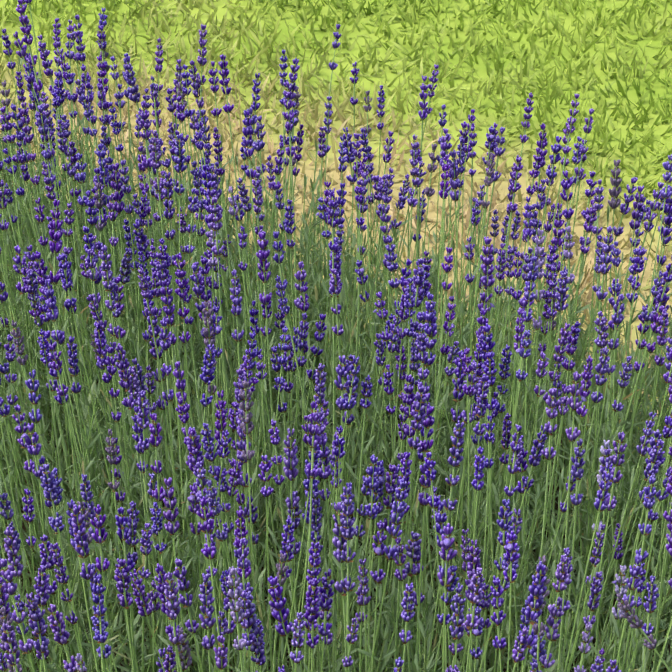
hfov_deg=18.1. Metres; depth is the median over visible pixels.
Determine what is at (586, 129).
lavender spike
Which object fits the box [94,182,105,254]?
lavender spike
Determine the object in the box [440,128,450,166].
lavender spike
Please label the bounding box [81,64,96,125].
lavender spike
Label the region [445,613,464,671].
lavender spike
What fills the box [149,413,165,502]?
lavender spike
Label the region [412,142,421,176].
lavender spike
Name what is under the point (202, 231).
lavender spike
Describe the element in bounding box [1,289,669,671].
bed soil
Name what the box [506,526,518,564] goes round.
lavender spike
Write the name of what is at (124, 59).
lavender spike
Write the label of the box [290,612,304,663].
lavender spike
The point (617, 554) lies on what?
lavender spike
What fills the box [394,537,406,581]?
lavender spike
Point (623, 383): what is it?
lavender spike
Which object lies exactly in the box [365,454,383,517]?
lavender spike
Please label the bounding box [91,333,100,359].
lavender spike
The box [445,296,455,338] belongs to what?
lavender spike
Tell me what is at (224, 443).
lavender spike
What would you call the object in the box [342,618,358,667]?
lavender spike
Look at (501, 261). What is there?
lavender spike
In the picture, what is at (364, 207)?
lavender spike
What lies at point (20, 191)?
lavender spike
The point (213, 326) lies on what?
lavender spike
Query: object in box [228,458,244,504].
lavender spike
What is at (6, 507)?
lavender spike
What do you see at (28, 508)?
lavender spike
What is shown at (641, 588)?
lavender spike
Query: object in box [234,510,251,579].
lavender spike
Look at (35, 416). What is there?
lavender spike
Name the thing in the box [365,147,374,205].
lavender spike
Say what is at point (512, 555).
lavender spike
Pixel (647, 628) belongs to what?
lavender spike
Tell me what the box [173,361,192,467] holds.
lavender spike
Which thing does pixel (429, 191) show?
lavender spike
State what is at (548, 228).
lavender spike
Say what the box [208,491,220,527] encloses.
lavender spike
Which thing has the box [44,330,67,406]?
lavender spike
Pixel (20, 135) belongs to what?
lavender spike
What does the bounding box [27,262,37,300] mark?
lavender spike
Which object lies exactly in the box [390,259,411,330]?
lavender spike
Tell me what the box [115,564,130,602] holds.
lavender spike
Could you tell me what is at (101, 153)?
lavender spike
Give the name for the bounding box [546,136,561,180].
lavender spike
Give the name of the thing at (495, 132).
lavender spike
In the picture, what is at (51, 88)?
lavender spike
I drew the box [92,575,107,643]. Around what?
lavender spike
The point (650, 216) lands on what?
lavender spike
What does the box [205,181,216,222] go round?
lavender spike
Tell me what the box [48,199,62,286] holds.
lavender spike
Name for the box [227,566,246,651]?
lavender spike
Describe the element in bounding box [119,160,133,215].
lavender spike
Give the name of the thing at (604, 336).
lavender spike
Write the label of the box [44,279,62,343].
lavender spike
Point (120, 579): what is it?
lavender spike
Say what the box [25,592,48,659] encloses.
lavender spike
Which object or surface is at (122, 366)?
lavender spike
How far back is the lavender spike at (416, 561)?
2.29 m
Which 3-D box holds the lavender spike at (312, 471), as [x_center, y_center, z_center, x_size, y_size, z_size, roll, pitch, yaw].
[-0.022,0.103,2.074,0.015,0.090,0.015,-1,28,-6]
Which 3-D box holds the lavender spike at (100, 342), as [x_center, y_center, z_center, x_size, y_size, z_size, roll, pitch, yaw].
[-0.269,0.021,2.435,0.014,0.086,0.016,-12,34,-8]
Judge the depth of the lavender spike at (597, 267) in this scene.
2.65 m
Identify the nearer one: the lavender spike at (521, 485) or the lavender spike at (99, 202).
the lavender spike at (521, 485)
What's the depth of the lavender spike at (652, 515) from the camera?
2.23 m
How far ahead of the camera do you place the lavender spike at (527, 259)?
2.62 m
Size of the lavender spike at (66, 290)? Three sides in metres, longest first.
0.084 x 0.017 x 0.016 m
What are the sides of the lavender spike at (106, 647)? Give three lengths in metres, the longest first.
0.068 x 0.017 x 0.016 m
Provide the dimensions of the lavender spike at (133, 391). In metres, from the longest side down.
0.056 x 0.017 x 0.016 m
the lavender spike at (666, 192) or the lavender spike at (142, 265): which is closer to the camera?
the lavender spike at (666, 192)
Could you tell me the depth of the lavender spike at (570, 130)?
2.66 m
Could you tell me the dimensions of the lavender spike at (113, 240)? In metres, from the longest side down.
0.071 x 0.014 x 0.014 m
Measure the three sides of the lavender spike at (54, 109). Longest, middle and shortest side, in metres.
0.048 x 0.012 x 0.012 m
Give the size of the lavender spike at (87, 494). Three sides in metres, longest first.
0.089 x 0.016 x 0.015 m
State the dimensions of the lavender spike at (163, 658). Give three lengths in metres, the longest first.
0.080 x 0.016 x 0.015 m
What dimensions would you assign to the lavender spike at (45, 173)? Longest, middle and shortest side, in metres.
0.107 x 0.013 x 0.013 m
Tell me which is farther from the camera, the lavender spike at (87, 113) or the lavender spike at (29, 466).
the lavender spike at (87, 113)
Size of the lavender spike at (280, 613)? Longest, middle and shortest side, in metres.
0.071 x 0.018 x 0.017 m
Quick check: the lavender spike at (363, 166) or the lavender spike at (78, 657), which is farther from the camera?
the lavender spike at (363, 166)
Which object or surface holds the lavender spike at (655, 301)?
on the lavender
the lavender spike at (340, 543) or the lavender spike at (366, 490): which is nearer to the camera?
the lavender spike at (340, 543)
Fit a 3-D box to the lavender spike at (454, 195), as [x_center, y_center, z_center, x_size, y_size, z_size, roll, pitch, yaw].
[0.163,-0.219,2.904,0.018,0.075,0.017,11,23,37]
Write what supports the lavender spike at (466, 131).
on the lavender
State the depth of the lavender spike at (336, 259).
2.65 m
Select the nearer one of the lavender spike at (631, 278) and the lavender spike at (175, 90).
the lavender spike at (631, 278)
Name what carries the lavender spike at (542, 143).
on the lavender
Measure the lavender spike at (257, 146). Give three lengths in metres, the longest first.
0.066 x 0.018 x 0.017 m
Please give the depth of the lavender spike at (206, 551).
2.01 m
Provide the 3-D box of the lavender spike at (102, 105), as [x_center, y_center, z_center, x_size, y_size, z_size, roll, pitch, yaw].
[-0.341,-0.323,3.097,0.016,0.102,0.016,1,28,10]
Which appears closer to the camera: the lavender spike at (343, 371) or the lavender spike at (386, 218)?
the lavender spike at (343, 371)
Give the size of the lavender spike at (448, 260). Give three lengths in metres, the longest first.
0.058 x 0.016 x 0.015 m
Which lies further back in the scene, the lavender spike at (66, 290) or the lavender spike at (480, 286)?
the lavender spike at (480, 286)
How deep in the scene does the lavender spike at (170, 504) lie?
2.23 m
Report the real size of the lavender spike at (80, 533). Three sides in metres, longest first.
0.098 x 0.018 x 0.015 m
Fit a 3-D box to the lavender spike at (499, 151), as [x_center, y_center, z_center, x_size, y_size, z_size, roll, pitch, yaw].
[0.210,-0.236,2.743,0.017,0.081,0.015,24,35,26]
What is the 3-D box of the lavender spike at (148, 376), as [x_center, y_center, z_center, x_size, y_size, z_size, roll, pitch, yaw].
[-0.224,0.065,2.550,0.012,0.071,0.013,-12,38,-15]
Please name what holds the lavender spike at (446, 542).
on the lavender
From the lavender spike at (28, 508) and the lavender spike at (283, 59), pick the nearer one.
the lavender spike at (28, 508)
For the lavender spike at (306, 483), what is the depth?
2.13 m
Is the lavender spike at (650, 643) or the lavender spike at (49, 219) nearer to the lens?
the lavender spike at (650, 643)
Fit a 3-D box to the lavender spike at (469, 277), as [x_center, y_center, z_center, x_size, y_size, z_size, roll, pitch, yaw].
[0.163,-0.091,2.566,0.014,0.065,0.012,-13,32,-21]
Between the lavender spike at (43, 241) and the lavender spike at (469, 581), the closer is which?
the lavender spike at (469, 581)
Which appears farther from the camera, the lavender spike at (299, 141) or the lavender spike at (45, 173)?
the lavender spike at (299, 141)
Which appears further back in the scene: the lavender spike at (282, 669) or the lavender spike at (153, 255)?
the lavender spike at (153, 255)
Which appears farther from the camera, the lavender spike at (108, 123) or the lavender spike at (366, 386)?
the lavender spike at (108, 123)
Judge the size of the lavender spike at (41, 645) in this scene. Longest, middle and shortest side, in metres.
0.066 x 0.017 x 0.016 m
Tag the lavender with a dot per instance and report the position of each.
(346, 604)
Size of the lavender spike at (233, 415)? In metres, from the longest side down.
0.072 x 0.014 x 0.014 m
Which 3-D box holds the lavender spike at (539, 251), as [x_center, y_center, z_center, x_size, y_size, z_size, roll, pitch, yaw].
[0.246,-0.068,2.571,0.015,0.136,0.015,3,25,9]
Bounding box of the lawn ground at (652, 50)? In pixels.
[0,0,671,465]
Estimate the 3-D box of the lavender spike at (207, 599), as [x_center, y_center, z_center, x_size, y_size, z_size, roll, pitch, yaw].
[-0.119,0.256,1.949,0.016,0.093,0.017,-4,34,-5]
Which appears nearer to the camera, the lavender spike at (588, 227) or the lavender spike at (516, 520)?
the lavender spike at (516, 520)
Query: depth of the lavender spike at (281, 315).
2.56 m
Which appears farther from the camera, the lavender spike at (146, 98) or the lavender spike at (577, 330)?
the lavender spike at (146, 98)
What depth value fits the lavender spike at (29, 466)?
2.28 m
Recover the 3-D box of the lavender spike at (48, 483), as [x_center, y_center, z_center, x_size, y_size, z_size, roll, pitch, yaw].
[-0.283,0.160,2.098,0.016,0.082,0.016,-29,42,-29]
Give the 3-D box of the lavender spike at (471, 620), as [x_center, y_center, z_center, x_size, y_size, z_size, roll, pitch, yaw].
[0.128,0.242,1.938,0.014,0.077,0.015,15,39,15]
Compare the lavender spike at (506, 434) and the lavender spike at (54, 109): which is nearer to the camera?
the lavender spike at (506, 434)
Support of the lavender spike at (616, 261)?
on the lavender
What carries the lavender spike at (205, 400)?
on the lavender
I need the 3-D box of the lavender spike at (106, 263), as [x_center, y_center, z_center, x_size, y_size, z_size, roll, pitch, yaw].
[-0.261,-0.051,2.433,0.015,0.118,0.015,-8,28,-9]
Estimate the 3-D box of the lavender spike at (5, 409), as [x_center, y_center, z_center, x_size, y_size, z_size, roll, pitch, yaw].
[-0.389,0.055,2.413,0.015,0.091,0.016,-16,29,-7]
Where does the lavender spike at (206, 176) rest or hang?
on the lavender
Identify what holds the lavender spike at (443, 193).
on the lavender
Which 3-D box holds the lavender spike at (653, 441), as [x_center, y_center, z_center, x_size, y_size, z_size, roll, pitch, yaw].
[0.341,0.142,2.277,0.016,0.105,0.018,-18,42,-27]
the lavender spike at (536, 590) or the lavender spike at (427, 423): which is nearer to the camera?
the lavender spike at (536, 590)
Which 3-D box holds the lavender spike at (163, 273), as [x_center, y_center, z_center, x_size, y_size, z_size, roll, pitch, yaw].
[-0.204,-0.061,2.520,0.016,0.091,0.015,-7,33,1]
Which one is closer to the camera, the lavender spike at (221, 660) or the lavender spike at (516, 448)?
the lavender spike at (221, 660)
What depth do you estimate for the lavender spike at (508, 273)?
2.71 m
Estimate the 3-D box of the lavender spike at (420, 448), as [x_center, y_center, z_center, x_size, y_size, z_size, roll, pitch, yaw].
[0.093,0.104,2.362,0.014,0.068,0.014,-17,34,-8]
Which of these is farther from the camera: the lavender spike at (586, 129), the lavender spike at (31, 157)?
the lavender spike at (31, 157)
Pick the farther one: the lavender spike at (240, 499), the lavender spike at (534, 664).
the lavender spike at (240, 499)
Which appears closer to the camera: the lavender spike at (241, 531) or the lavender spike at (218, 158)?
the lavender spike at (241, 531)
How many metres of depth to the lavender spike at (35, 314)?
2.57 m
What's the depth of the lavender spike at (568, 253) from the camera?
2.69 m
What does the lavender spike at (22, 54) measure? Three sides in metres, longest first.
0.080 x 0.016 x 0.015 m
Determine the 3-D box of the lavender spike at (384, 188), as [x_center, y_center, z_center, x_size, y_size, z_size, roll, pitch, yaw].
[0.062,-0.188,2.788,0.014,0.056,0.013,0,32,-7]
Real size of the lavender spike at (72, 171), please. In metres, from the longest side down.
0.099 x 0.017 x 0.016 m
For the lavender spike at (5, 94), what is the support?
on the lavender
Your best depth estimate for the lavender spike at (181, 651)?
2.04 m
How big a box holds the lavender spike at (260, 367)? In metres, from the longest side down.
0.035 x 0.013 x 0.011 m
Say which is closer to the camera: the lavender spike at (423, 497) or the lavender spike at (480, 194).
the lavender spike at (423, 497)
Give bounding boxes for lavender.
[0,4,671,671]
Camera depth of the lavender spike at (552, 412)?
2.13 m
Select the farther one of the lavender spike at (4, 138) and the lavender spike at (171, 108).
the lavender spike at (4, 138)
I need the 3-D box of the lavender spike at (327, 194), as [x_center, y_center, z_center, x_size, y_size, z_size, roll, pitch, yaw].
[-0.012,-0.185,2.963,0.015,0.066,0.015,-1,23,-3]
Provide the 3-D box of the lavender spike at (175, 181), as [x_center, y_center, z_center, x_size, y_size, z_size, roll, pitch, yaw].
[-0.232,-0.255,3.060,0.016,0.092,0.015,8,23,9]
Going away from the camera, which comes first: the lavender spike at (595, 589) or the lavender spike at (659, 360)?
the lavender spike at (595, 589)
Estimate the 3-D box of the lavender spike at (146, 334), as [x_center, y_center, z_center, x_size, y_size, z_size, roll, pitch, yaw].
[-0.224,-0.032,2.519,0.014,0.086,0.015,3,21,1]
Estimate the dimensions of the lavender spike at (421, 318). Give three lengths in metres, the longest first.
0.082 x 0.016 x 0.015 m
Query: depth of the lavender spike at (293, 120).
2.97 m
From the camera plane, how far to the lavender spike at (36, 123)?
3.05 m
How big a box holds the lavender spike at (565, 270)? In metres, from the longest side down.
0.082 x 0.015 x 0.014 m
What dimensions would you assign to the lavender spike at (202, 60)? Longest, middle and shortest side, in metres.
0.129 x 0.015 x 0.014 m
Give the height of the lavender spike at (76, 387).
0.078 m
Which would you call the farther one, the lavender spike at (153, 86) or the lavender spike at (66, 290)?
the lavender spike at (153, 86)
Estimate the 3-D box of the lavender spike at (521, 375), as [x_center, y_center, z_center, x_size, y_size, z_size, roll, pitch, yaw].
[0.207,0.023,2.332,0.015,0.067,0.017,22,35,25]
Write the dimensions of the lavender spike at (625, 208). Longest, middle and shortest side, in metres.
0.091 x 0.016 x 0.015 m
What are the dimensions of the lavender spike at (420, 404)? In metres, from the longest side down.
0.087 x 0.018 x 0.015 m
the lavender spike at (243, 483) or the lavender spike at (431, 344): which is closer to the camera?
the lavender spike at (243, 483)
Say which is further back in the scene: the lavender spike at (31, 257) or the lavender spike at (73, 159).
the lavender spike at (73, 159)
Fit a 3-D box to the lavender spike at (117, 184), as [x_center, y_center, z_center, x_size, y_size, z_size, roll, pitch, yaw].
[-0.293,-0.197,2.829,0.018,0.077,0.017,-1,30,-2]
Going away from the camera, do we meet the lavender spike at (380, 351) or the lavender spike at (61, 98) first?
the lavender spike at (380, 351)
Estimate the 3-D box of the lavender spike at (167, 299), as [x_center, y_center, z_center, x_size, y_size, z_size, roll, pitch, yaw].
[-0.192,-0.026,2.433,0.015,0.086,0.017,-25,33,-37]
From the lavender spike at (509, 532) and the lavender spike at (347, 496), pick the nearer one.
the lavender spike at (347, 496)
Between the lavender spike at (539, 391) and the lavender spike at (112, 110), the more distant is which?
the lavender spike at (112, 110)
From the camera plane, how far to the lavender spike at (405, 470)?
2.17 m
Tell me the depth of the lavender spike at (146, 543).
2.13 m
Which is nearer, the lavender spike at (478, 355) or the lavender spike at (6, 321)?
the lavender spike at (478, 355)
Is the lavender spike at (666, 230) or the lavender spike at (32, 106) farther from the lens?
the lavender spike at (32, 106)
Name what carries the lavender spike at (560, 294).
on the lavender
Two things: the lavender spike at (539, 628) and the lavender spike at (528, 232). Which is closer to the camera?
the lavender spike at (539, 628)
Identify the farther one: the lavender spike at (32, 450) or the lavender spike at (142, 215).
the lavender spike at (142, 215)
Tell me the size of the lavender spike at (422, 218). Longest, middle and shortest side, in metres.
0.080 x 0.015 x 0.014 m
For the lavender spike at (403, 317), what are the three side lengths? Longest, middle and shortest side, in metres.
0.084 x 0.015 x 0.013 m
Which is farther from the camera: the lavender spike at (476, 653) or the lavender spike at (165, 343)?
the lavender spike at (165, 343)
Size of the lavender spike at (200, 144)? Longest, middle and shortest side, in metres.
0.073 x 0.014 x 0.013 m
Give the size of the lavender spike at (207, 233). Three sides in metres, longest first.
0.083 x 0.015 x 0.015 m
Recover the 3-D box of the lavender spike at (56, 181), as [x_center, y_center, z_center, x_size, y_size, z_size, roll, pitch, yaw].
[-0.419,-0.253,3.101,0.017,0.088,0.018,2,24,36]
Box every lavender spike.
[0,80,12,144]
[0,106,21,164]
[0,112,8,143]
[0,180,8,232]
[0,280,7,303]
[0,301,8,327]
[0,342,8,374]
[0,377,9,417]
[0,493,14,535]
[0,559,33,655]
[0,578,11,652]
[0,606,22,671]
[0,623,19,671]
[0,651,7,671]
[2,28,15,70]
[3,148,24,197]
[4,334,17,405]
[4,527,22,577]
[5,183,17,224]
[9,522,20,547]
[10,104,29,163]
[10,320,27,366]
[12,404,34,473]
[12,594,28,634]
[13,31,34,85]
[13,245,28,294]
[15,71,25,133]
[16,0,42,93]
[16,142,29,182]
[18,108,25,145]
[21,0,28,26]
[21,102,39,186]
[21,260,40,319]
[21,423,42,480]
[22,45,30,70]
[22,488,35,547]
[24,66,38,118]
[25,57,35,112]
[25,369,41,424]
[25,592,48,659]
[26,245,39,285]
[26,271,43,347]
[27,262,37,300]
[29,82,39,127]
[29,598,48,653]
[34,251,48,296]
[34,565,49,635]
[35,198,47,247]
[36,105,55,186]
[37,35,54,96]
[37,105,48,142]
[38,42,53,92]
[38,295,49,324]
[38,329,50,365]
[39,91,54,157]
[39,456,54,525]
[39,535,57,594]
[40,139,49,185]
[40,464,61,527]
[42,164,62,230]
[42,274,64,345]
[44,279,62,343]
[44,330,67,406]
[44,349,59,391]
[46,217,63,261]
[47,604,77,671]
[48,117,57,178]
[48,146,60,191]
[48,147,59,199]
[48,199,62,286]
[49,343,67,397]
[50,468,64,534]
[50,543,77,624]
[52,18,60,64]
[52,97,58,119]
[53,77,62,106]
[54,41,69,100]
[54,63,62,122]
[54,72,68,128]
[56,119,70,172]
[58,254,76,308]
[59,253,76,313]
[60,54,77,103]
[61,115,75,177]
[62,254,74,310]
[63,202,74,255]
[64,33,75,78]
[66,65,76,118]
[66,499,78,548]
[67,20,78,62]
[67,141,80,198]
[67,336,81,394]
[71,504,93,580]
[72,14,84,61]
[75,31,90,83]
[75,79,93,117]
[75,153,88,207]
[75,653,86,671]
[77,501,92,545]
[80,255,91,279]
[80,474,96,539]
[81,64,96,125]
[81,94,102,155]
[83,85,93,135]
[83,226,101,285]
[84,190,102,251]
[85,249,100,304]
[87,294,115,353]
[89,563,104,627]
[90,504,109,573]
[91,179,106,215]
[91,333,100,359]
[91,607,110,658]
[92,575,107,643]
[93,235,102,275]
[94,168,108,223]
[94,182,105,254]
[94,315,107,370]
[94,323,111,384]
[96,25,107,70]
[97,25,109,71]
[97,55,109,111]
[97,83,110,147]
[97,84,110,126]
[97,143,109,206]
[97,207,106,228]
[98,8,107,30]
[99,245,119,336]
[100,120,107,150]
[104,150,113,202]
[105,429,119,492]
[106,347,121,423]
[107,195,118,247]
[108,102,123,151]
[108,271,120,318]
[109,56,121,101]
[111,163,124,214]
[111,438,125,503]
[114,277,125,340]
[114,343,135,409]
[114,558,132,608]
[115,84,125,129]
[115,507,134,573]
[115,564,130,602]
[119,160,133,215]
[119,247,131,284]
[122,53,131,98]
[123,56,132,99]
[123,219,138,269]
[125,63,142,124]
[125,501,139,561]
[126,366,140,405]
[129,569,151,617]
[131,358,151,417]
[131,406,147,474]
[132,194,146,241]
[133,221,149,261]
[134,108,141,139]
[137,390,149,450]
[138,101,151,170]
[138,146,150,216]
[138,169,147,187]
[138,251,152,299]
[138,267,152,315]
[138,523,152,579]
[139,142,156,184]
[139,190,146,242]
[142,88,151,122]
[142,194,153,245]
[142,276,153,342]
[145,365,156,411]
[147,308,167,410]
[147,473,158,535]
[147,580,160,614]
[148,139,157,198]
[149,130,164,191]
[149,245,162,297]
[149,271,161,318]
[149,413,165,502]
[150,76,157,97]
[150,88,161,128]
[151,502,166,553]
[153,133,170,167]
[153,170,164,222]
[155,38,163,93]
[155,253,174,315]
[155,563,179,633]
[156,648,165,671]
[158,238,171,279]
[159,318,173,402]
[160,279,176,346]
[162,172,176,267]
[163,477,179,535]
[163,645,175,671]
[164,572,182,645]
[166,88,178,147]
[167,121,174,154]
[171,130,180,187]
[173,59,182,108]
[173,86,178,118]
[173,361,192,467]
[173,558,198,634]
[174,134,186,195]
[174,253,190,344]
[174,627,191,670]
[175,399,188,444]
[176,76,186,119]
[176,96,190,165]
[177,207,187,254]
[178,271,193,324]
[181,64,192,119]
[184,188,197,255]
[186,427,203,467]
[187,428,206,496]
[188,483,200,535]
[189,60,202,117]
[190,109,197,145]
[190,161,205,209]
[190,262,210,339]
[193,262,204,320]
[193,461,208,500]
[194,125,205,175]
[195,114,204,133]
[195,185,205,237]
[196,24,206,109]
[196,496,215,560]
[197,143,210,196]
[198,573,215,650]
[199,256,211,318]
[200,109,213,172]
[200,344,215,407]
[200,423,217,476]
[201,164,213,225]
[202,300,216,395]
[204,242,219,312]
[204,519,216,576]
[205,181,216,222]
[205,223,220,281]
[205,296,217,351]
[205,480,227,542]
[208,222,219,266]
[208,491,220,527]
[209,61,221,118]
[209,166,222,213]
[209,197,223,256]
[210,306,222,358]
[212,127,224,176]
[213,253,222,306]
[213,635,227,671]
[214,162,221,196]
[214,390,226,440]
[214,401,227,451]
[214,466,233,533]
[215,611,227,657]
[216,430,231,478]
[218,54,233,114]
[220,570,231,611]
[221,234,230,271]
[223,569,238,634]
[226,459,242,497]
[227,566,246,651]
[228,186,238,218]
[228,377,258,420]
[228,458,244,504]
[229,402,241,450]
[230,269,243,341]
[233,368,250,451]
[233,533,253,592]
[234,194,246,242]
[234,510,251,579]
[235,374,244,424]
[236,409,251,518]
[237,177,251,212]
[237,538,249,619]
[238,226,246,271]
[238,590,255,646]
[239,380,254,462]
[240,136,248,171]
[240,355,250,411]
[242,110,256,179]
[243,348,252,386]
[243,591,257,651]
[246,331,256,378]
[247,107,262,152]
[248,497,258,545]
[249,301,261,357]
[251,73,260,111]
[251,627,265,671]
[252,173,262,235]
[254,173,264,222]
[254,619,265,665]
[255,115,265,175]
[256,231,271,306]
[256,353,266,381]
[258,455,273,497]
[260,300,271,336]
[266,155,275,190]
[268,576,292,636]
[269,419,284,485]
[270,346,286,413]
[270,553,287,611]
[271,142,284,191]
[272,231,287,290]
[274,188,287,230]
[274,304,284,330]
[274,326,289,387]
[275,275,289,315]
[278,665,284,671]
[279,50,287,106]
[279,58,299,144]
[280,517,294,577]
[282,129,289,167]
[282,335,293,393]
[283,82,295,158]
[283,428,299,510]
[284,199,295,248]
[287,87,300,167]
[287,103,297,143]
[287,491,301,555]
[290,327,299,372]
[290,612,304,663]
[293,124,303,177]
[294,261,307,310]
[297,313,308,367]
[299,286,309,355]
[301,415,311,467]
[302,479,311,525]
[303,444,319,491]
[303,578,319,648]
[304,542,320,631]
[305,401,321,479]
[306,314,326,381]
[309,480,321,542]
[309,491,322,551]
[313,363,326,421]
[315,415,331,480]
[316,197,330,238]
[317,126,325,158]
[317,401,329,467]
[318,569,333,636]
[319,439,331,501]
[319,587,332,645]
[322,96,332,154]
[323,182,331,225]
[328,191,338,252]
[329,24,340,71]
[329,188,341,227]
[329,246,341,298]
[329,248,342,287]
[329,268,343,336]
[330,431,338,462]
[330,460,341,510]
[332,426,345,460]
[332,502,350,596]
[334,183,346,266]
[334,355,349,411]
[335,224,343,251]
[338,136,346,173]
[340,487,355,592]
[341,482,354,531]
[342,127,356,184]
[342,355,360,411]
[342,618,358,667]
[343,374,357,426]
[345,354,354,392]
[350,62,358,106]
[352,133,361,174]
[354,154,362,194]
[354,181,364,225]
[354,469,371,537]
[355,260,368,302]
[355,584,367,621]
[357,157,368,209]
[357,172,368,255]
[357,558,370,606]
[360,128,373,174]
[360,375,372,408]
[363,90,372,133]
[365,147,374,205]
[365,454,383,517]
[367,460,384,520]
[370,520,386,583]
[371,175,383,217]
[373,292,390,341]
[373,462,384,513]
[374,333,385,386]
[377,85,384,130]
[377,175,387,211]
[378,131,394,184]
[380,196,391,269]
[381,314,393,349]
[382,464,397,532]
[383,365,395,414]
[384,236,400,289]
[384,478,407,561]
[385,167,394,203]
[388,309,400,353]
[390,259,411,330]
[390,464,399,517]
[391,174,409,229]
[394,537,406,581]
[394,657,403,671]
[395,339,406,399]
[397,280,409,340]
[397,398,407,462]
[399,452,411,513]
[399,583,414,643]
[402,374,414,437]
[404,277,415,337]
[405,531,421,576]
[407,161,425,208]
[408,134,418,196]
[408,258,423,329]
[408,385,427,450]
[409,332,420,387]
[410,404,423,452]
[411,538,424,606]
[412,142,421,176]
[413,190,426,241]
[413,261,424,332]
[415,324,428,380]
[417,264,429,322]
[417,406,434,462]
[418,75,428,121]
[418,317,436,393]
[418,457,430,507]
[420,393,433,453]
[422,251,431,288]
[422,292,436,366]
[423,452,440,509]
[424,64,438,113]
[424,144,438,198]
[431,486,440,521]
[433,502,449,579]
[437,104,446,164]
[437,523,456,587]
[437,565,458,625]
[439,156,449,200]
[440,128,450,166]
[440,134,451,192]
[440,304,454,354]
[441,247,452,292]
[442,420,465,511]
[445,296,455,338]
[445,341,459,376]
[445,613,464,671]
[449,149,460,202]
[449,583,465,639]
[451,350,465,423]
[451,665,459,671]
[456,137,464,188]
[459,121,469,162]
[460,529,470,572]
[462,348,473,395]
[462,362,478,424]
[464,109,475,154]
[464,236,474,284]
[464,571,474,631]
[464,592,482,636]
[465,540,480,604]
[465,567,484,629]
[468,125,476,177]
[470,371,482,413]
[470,606,483,658]
[471,185,485,226]
[471,201,480,224]
[471,390,482,445]
[471,447,484,491]
[473,338,483,387]
[473,374,489,435]
[476,283,494,338]
[477,309,487,350]
[478,258,485,314]
[480,236,494,288]
[480,323,494,372]
[480,583,491,629]
[481,152,494,209]
[482,126,496,165]
[483,415,494,469]
[484,352,497,411]
[486,123,497,176]
[486,392,498,446]
[489,209,498,255]
[490,576,506,651]
[491,127,505,182]
[494,243,506,296]
[494,499,512,571]
[495,345,511,413]
[499,413,511,464]
[500,548,518,590]
[501,215,508,256]
[503,531,519,583]
[504,424,522,497]
[505,249,513,295]
[506,167,514,216]
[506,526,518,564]
[507,155,522,213]
[508,210,520,254]
[509,509,522,547]
[511,251,521,301]
[511,440,523,466]
[512,627,528,671]
[513,445,528,494]
[514,309,524,353]
[516,330,531,381]
[518,247,532,308]
[518,287,536,337]
[519,600,530,657]
[520,92,533,143]
[520,216,531,260]
[520,256,538,346]
[520,561,546,648]
[522,425,546,489]
[523,196,533,239]
[526,148,543,195]
[529,204,539,259]
[529,618,545,671]
[529,658,541,671]
[532,228,545,331]
[532,555,549,637]
[533,123,547,193]
[534,179,545,228]
[534,351,549,396]
[538,203,556,258]
[538,286,554,352]
[541,388,559,460]
[541,597,563,669]
[543,160,555,205]
[543,250,554,300]
[543,323,570,404]
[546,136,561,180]
[546,238,558,285]
[546,287,556,331]
[547,267,557,318]
[548,554,568,616]
[551,363,561,410]
[553,203,564,273]
[555,271,568,311]
[555,547,572,611]
[558,387,568,416]
[560,122,570,167]
[560,170,573,220]
[560,222,570,272]
[560,465,575,513]
[561,321,580,369]
[562,325,577,395]
[563,94,578,155]
[563,226,574,285]
[565,371,586,443]
[570,136,582,185]
[570,439,584,506]
[574,108,593,177]
[574,624,593,671]
[576,139,588,180]
[576,355,593,417]
[579,205,596,245]
[580,199,596,255]
[581,171,596,220]
[583,571,602,624]
[586,524,605,586]
[590,648,604,671]
[591,347,609,404]
[591,657,602,671]
[592,179,603,236]
[592,242,602,292]
[592,440,612,532]
[594,311,605,347]
[594,464,612,512]
[595,235,603,266]
[596,226,613,302]
[597,317,608,365]
[600,448,612,501]
[604,432,626,511]
[606,294,624,376]
[606,659,621,671]
[608,159,621,210]
[608,279,619,331]
[611,241,621,294]
[612,356,632,412]
[612,565,628,620]
[613,177,637,237]
[613,523,622,560]
[616,594,656,649]
[622,555,641,607]
[626,248,638,303]
[629,186,643,231]
[630,197,645,247]
[631,248,647,291]
[634,305,648,374]
[635,199,650,237]
[635,563,645,607]
[636,182,663,256]
[636,412,656,456]
[636,475,655,563]
[639,429,661,502]
[641,271,663,322]
[641,575,659,635]
[646,305,664,353]
[646,439,664,475]
[648,469,671,522]
[650,288,658,323]
[651,256,671,322]
[654,309,668,366]
[655,277,669,325]
[657,199,671,267]
[658,185,665,212]
[658,185,671,238]
[659,410,671,464]
[660,154,671,200]
[663,349,671,384]
[663,469,671,522]
[665,337,671,376]
[665,422,671,476]
[665,503,671,587]
[668,379,671,424]
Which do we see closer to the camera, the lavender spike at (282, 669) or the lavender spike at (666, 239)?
the lavender spike at (282, 669)
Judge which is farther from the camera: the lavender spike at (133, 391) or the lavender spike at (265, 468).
the lavender spike at (133, 391)
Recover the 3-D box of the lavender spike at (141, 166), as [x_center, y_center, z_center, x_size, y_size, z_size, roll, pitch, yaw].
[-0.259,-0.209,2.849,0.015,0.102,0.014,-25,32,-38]
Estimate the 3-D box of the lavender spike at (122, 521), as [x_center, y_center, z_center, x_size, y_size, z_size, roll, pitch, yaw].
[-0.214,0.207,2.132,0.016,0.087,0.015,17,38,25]
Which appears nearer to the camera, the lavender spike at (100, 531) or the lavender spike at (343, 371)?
the lavender spike at (100, 531)
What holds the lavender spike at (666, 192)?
on the lavender
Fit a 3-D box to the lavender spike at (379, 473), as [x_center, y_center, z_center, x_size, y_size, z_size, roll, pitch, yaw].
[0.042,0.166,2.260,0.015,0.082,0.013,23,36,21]
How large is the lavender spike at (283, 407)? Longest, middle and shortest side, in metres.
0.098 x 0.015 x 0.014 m
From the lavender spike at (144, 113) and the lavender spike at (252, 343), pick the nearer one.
the lavender spike at (252, 343)

